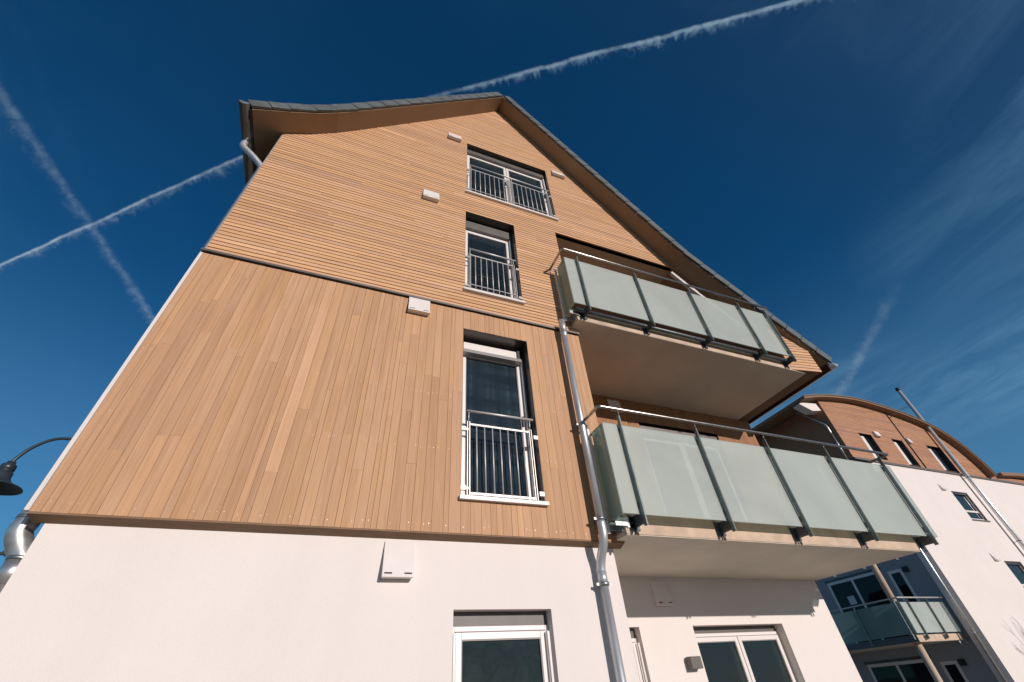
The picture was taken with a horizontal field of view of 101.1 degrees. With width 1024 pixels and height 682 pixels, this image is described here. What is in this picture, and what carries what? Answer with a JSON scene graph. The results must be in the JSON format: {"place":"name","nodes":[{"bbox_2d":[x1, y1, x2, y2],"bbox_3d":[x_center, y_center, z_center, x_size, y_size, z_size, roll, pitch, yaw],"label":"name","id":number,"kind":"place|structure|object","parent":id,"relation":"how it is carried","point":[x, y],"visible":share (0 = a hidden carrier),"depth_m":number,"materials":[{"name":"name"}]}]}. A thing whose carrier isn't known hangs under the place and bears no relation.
{"place":"outdoors","nodes":[
{"label":"outdoors","id":0,"kind":"place"},
{"bbox_2d":[0,0,1023,566],"label":"sky","id":1,"kind":"structure","parent":0,"point":[854,169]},
{"label":"ground","id":2,"kind":"structure","parent":0,"visible":0},
{"bbox_2d":[0,437,71,495],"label":"street lamp","id":3,"kind":"object","parent":2,"relation":"on","point":[8,487],"visible":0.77,"depth_m":4.57,"materials":[{"name":"metal"}]},
{"bbox_2d":[0,92,938,681],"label":"apartment house","id":4,"kind":"structure","parent":2,"relation":"on","point":[296,420],"depth_m":4.57,"materials":[{"name":"paint"}]},
{"bbox_2d":[0,137,261,592],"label":"downpipe","id":5,"kind":"object","parent":4,"relation":"attached to","point":[18,538],"visible":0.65,"depth_m":2.84,"materials":[{"name":"metal"}]},
{"bbox_2d":[381,541,414,578],"bbox_3d":[-0.932,1.797,3.475,0.254,0.290,0.083,12,-44,-18],"label":"vent cover","id":6,"kind":"object","parent":4,"relation":"attached to","point":[398,559],"visible":1,"depth_m":3.46,"materials":[{"name":"white plastic"}]},
{"bbox_2d":[408,296,429,315],"bbox_3d":[-1.160,-0.458,5.282,0.269,0.290,0.073,12,-44,-18],"label":"vent cover","id":7,"kind":"object","parent":4,"relation":"attached to","point":[419,306],"visible":1,"depth_m":5.24,"materials":[{"name":"white plastic"}]},
{"bbox_2d":[423,189,438,202],"bbox_3d":[-1.341,-2.439,7.001,0.269,0.300,0.073,12,-44,-18],"label":"vent cover","id":8,"kind":"object","parent":4,"relation":"attached to","point":[429,195],"visible":1,"depth_m":6.93,"materials":[{"name":"white plastic"}]},
{"bbox_2d":[448,133,461,142],"bbox_3d":[-1.182,-4.258,8.751,0.279,0.270,0.073,12,-44,-18],"label":"vent cover","id":9,"kind":"object","parent":4,"relation":"attached to","point":[457,138],"visible":1,"depth_m":8.68,"materials":[{"name":"white plastic"}]},
{"bbox_2d":[463,211,525,304],"bbox_3d":[-0.362,-1.277,6.710,0.919,2.006,0.370,12,-44,-18],"label":"window","id":10,"kind":"structure","parent":4,"relation":"in","point":[491,260],"depth_m":6.81,"materials":[{"name":"metal"}]},
{"bbox_2d":[452,612,553,681],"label":"window","id":11,"kind":"structure","parent":4,"relation":"in","point":[487,646],"depth_m":3.45,"materials":[{"name":"white metal"}]},
{"bbox_2d":[459,328,549,506],"bbox_3d":[-0.191,0.832,4.869,0.919,2.186,0.370,12,-44,-18],"label":"window","id":12,"kind":"structure","parent":4,"relation":"in","point":[501,463],"depth_m":4.80,"materials":[{"name":"metal"}]},
{"bbox_2d":[465,144,558,220],"bbox_3d":[-0.077,-3.146,8.529,1.849,1.966,0.310,12,-44,-18],"label":"window","id":13,"kind":"structure","parent":4,"relation":"in","point":[491,176],"depth_m":8.65,"materials":[{"name":"metal"}]},
{"bbox_2d":[551,170,564,178],"bbox_3d":[1.038,-3.776,9.478,0.309,0.250,0.073,12,-44,-18],"label":"vent cover","id":14,"kind":"object","parent":4,"relation":"attached to","point":[558,174],"visible":1,"depth_m":9.41,"materials":[{"name":"white plastic"}]},
{"bbox_2d":[558,319,626,681],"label":"downpipe","id":15,"kind":"object","parent":4,"relation":"attached to","point":[603,583],"visible":1,"depth_m":4.14,"materials":[{"name":"metal"}]},
{"bbox_2d":[607,399,622,412],"bbox_3d":[1.832,1.153,7.502,0.249,0.260,0.058,12,-44,-18],"label":"vent cover","id":16,"kind":"object","parent":4,"relation":"attached to","point":[613,403],"visible":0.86,"depth_m":7.51,"materials":[{"name":"white plastic"}]},
{"bbox_2d":[629,629,647,681],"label":"window","id":17,"kind":"structure","parent":4,"relation":"in","point":[636,646],"depth_m":5.00,"materials":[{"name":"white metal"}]},
{"bbox_2d":[650,580,673,605],"bbox_3d":[1.962,3.299,5.524,0.239,0.300,0.068,12,-44,-18],"label":"vent cover","id":18,"kind":"object","parent":4,"relation":"attached to","point":[662,596],"visible":1,"depth_m":5.50,"materials":[{"name":"white plastic"}]},
{"bbox_2d":[638,422,718,439],"bbox_3d":[3.122,2.523,7.124,1.800,2.244,0.208,12,-44,-18],"label":"window","id":19,"kind":"structure","parent":4,"relation":"in","point":[642,425],"depth_m":7.77,"materials":[{"name":"white metal"}]},
{"bbox_2d":[686,656,703,669],"bbox_3d":[2.201,3.889,5.088,0.160,0.120,0.100,12,-44,-18],"label":"wall lamp","id":20,"kind":"object","parent":4,"relation":"attached to","point":[694,662],"visible":1,"depth_m":5.05,"materials":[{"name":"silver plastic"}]},
{"bbox_2d":[693,625,796,681],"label":"window","id":21,"kind":"structure","parent":4,"relation":"in","point":[735,653],"depth_m":5.58,"materials":[{"name":"white metal"}]},
{"bbox_2d":[752,394,1023,681],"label":"apartment building","id":22,"kind":"structure","parent":2,"relation":"on","point":[893,621],"depth_m":17.07,"materials":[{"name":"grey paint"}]},
{"bbox_2d":[795,412,848,459],"bbox_3d":[14.129,4.317,19.288,0.075,2.955,1.006,13,-44,-19],"label":"downpipe","id":23,"kind":"object","parent":22,"relation":"attached to","point":[834,438],"visible":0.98,"depth_m":19.00,"materials":[{"name":"metal"}]},
{"bbox_2d":[824,567,908,643],"bbox_3d":[14.661,10.994,17.361,0.021,2.410,2.560,12,-44,-18],"label":"balcony door","id":24,"kind":"structure","parent":22,"relation":"in","point":[865,587],"depth_m":17.73,"materials":[{"name":"black glass"}]},
{"bbox_2d":[859,433,887,459],"bbox_3d":[16.275,4.815,19.122,0.900,1.310,0.228,12,-44,-18],"label":"window","id":25,"kind":"structure","parent":22,"relation":"in","point":[869,441],"depth_m":19.29,"materials":[{"name":"black plastic"}]},
{"bbox_2d":[872,431,881,436],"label":"vent cover","id":26,"kind":"object","parent":22,"relation":"attached to","point":[876,434],"visible":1,"depth_m":19.64,"materials":[{"name":"white plastic"}]},
{"bbox_2d":[863,655,934,681],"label":"balcony door","id":27,"kind":"structure","parent":22,"relation":"in","point":[909,669],"depth_m":16.02,"materials":[{"name":"black glass"}]},
{"bbox_2d":[901,566,908,571],"bbox_3d":[15.357,8.912,16.434,0.109,0.180,0.180,12,-44,-18],"label":"wall light","id":28,"kind":"object","parent":22,"relation":"attached to","point":[905,569],"visible":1,"depth_m":16.41,"materials":[{"name":"black plastic"}]},
{"bbox_2d":[891,439,920,466],"bbox_3d":[18.406,5.275,19.822,0.820,1.360,0.228,12,-44,-18],"label":"window","id":29,"kind":"structure","parent":22,"relation":"in","point":[900,445],"depth_m":19.91,"materials":[{"name":"black plastic"}]},
{"bbox_2d":[887,568,939,634],"bbox_3d":[15.304,9.975,16.087,0.014,2.190,0.560,12,-44,-18],"label":"balcony door","id":30,"kind":"structure","parent":22,"relation":"in","point":[897,576],"depth_m":16.43,"materials":[{"name":"white plastic"}]},
{"bbox_2d":[938,484,947,489],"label":"vent cover","id":31,"kind":"object","parent":22,"relation":"attached to","point":[941,486],"visible":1,"depth_m":18.92,"materials":[{"name":"white plastic"}]},
{"bbox_2d":[927,446,959,472],"bbox_3d":[21.039,5.828,20.702,1.180,1.340,0.228,12,-44,-18],"label":"window","id":32,"kind":"structure","parent":22,"relation":"in","point":[938,453],"depth_m":20.83,"materials":[{"name":"black plastic"}]},
{"bbox_2d":[939,660,968,681],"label":"balcony door","id":33,"kind":"structure","parent":22,"relation":"in","point":[952,669],"depth_m":14.71,"materials":[{"name":"white plastic"}]},
{"bbox_2d":[895,387,1023,549],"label":"flue pipe","id":34,"kind":"object","parent":22,"relation":"attached to","point":[973,483],"visible":0.99,"depth_m":20.05,"materials":[{"name":"metal"}]},
{"bbox_2d":[916,544,1007,681],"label":"downpipe","id":35,"kind":"object","parent":22,"relation":"attached to","point":[966,620],"visible":0.52,"depth_m":14.51,"materials":[{"name":"metal"}]},
{"bbox_2d":[957,659,966,665],"bbox_3d":[15.544,11.094,14.534,0.109,0.180,0.180,12,-44,-18],"label":"wall light","id":36,"kind":"object","parent":22,"relation":"attached to","point":[961,662],"visible":1,"depth_m":14.50,"materials":[{"name":"black plastic"}]},
{"bbox_2d":[951,491,990,521],"bbox_3d":[20.474,7.430,18.885,1.310,1.300,0.200,12,-44,-18],"label":"window","id":37,"kind":"structure","parent":22,"relation":"in","point":[963,498],"depth_m":18.97,"materials":[{"name":"metal"}]},
{"bbox_2d":[989,553,1000,560],"bbox_3d":[19.592,8.744,17.072,0.299,0.300,0.098,12,-44,-18],"label":"vent cover","id":38,"kind":"object","parent":22,"relation":"attached to","point":[994,557],"visible":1,"depth_m":17.03,"materials":[{"name":"white plastic"}]},
{"bbox_2d":[1004,561,1023,586],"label":"window","id":39,"kind":"structure","parent":22,"relation":"in","point":[1017,569],"depth_m":17.25,"materials":[{"name":"metal"}]}
]}

